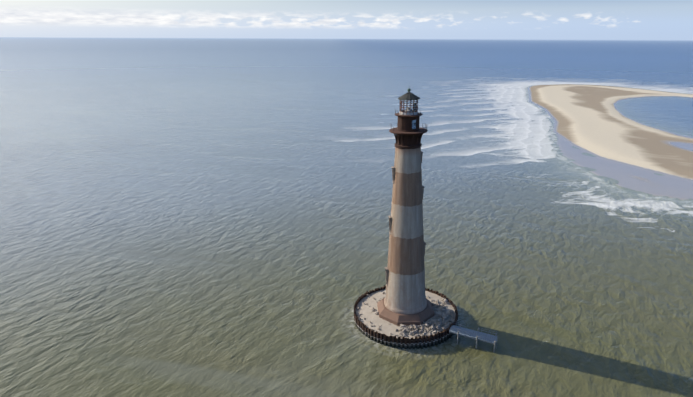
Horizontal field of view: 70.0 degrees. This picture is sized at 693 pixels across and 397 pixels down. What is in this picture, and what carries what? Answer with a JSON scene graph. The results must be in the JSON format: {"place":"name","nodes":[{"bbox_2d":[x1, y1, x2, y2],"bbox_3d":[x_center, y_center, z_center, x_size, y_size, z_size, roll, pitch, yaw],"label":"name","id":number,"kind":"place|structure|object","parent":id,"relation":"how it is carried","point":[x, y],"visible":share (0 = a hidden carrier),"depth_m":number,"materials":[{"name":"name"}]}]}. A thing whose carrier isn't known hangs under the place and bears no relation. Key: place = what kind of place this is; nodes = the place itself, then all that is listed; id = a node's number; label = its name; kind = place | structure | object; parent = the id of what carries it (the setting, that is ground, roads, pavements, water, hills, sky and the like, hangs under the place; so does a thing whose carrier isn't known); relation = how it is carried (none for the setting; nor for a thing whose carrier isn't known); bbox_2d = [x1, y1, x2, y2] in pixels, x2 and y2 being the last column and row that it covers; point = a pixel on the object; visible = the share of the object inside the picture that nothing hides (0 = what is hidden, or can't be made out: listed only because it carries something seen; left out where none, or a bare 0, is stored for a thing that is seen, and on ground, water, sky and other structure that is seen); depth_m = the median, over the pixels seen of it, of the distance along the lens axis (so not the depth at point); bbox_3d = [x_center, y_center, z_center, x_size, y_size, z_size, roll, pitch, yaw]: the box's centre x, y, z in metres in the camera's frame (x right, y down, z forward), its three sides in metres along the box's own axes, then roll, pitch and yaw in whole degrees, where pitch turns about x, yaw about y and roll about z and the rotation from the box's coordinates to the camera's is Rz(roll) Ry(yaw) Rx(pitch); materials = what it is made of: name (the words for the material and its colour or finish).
{"place":"outdoors","nodes":[
{"label":"outdoors","id":0,"kind":"place"},
{"bbox_2d":[0,37,692,396],"bbox_3d":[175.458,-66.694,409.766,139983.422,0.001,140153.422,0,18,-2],"label":"sea water","id":1,"kind":"structure","parent":0,"point":[194,217],"depth_m":175.04,"materials":[{"name":"green liquid"}]},
{"bbox_2d":[354,285,457,348],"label":"cofferdam sheet piles","id":2,"kind":"object","parent":1,"relation":"in","point":[416,342],"visible":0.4,"depth_m":105.48,"materials":[{"name":"metal"}]},
{"bbox_2d":[356,289,455,340],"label":"gravel ground","id":3,"kind":"structure","parent":2,"relation":"on","point":[366,312],"depth_m":112.48,"materials":[{"name":"grey gravel"}]},
{"bbox_2d":[357,292,453,338],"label":"rocks","id":4,"kind":"object","parent":3,"relation":"on","point":[404,328],"visible":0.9,"depth_m":108.30,"materials":[{"name":"grey stone"}]},
{"bbox_2d":[377,298,433,325],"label":"plinth","id":5,"kind":"structure","parent":3,"relation":"on","point":[419,318],"depth_m":109.77,"materials":[{"name":"stone"}]},
{"bbox_2d":[384,147,426,313],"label":"tower shaft","id":6,"kind":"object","parent":5,"relation":"on","point":[405,291],"visible":0.98,"depth_m":105.87,"materials":[{"name":"grey paint"}]},
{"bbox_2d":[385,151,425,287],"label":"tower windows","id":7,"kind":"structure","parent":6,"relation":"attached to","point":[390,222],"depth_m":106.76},
{"bbox_2d":[393,133,422,145],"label":"support brackets","id":8,"kind":"object","parent":6,"relation":"on","point":[419,135],"visible":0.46,"depth_m":100.32,"materials":[{"name":"brown metal"}]},
{"bbox_2d":[389,127,427,134],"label":"gallery deck","id":9,"kind":"structure","parent":8,"relation":"on","point":[420,131],"depth_m":99.07,"materials":[{"name":"metal"}]},
{"bbox_2d":[397,116,419,131],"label":"watch room","id":10,"kind":"object","parent":9,"relation":"on","point":[404,124],"visible":0.62,"depth_m":99.39,"materials":[{"name":"metal"}]},
{"bbox_2d":[395,113,422,116],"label":"upper gallery","id":11,"kind":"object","parent":10,"relation":"on","point":[398,114],"depth_m":98.63,"materials":[{"name":"metal"}]},
{"bbox_2d":[399,100,417,114],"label":"lantern room","id":12,"kind":"object","parent":11,"relation":"on","point":[409,111],"visible":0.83,"depth_m":99.12,"materials":[{"name":"glass"}]},
{"bbox_2d":[398,88,419,99],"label":"lantern roof","id":13,"kind":"structure","parent":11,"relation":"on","point":[408,95],"depth_m":98.42,"materials":[{"name":"metal"}]},
{"bbox_2d":[411,119,415,129],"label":"door","id":14,"kind":"structure","parent":10,"relation":"in","point":[413,123],"depth_m":99.00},
{"bbox_2d":[394,134,421,148],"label":"gallery neck","id":15,"kind":"object","parent":6,"relation":"on","point":[409,146],"visible":0.67,"depth_m":100.11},
{"bbox_2d":[449,321,497,351],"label":"landing stage","id":16,"kind":"object","parent":1,"relation":"in","point":[459,330],"visible":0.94,"depth_m":104.96,"materials":[{"name":"metal"}]},
{"bbox_2d":[528,84,692,199],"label":"sandbar","id":17,"kind":"structure","parent":1,"relation":"in","point":[630,153],"depth_m":317.93,"materials":[{"name":"beige sand"}]},
{"bbox_2d":[0,0,692,39],"label":"sky","id":18,"kind":"structure","parent":0,"point":[285,19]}
]}

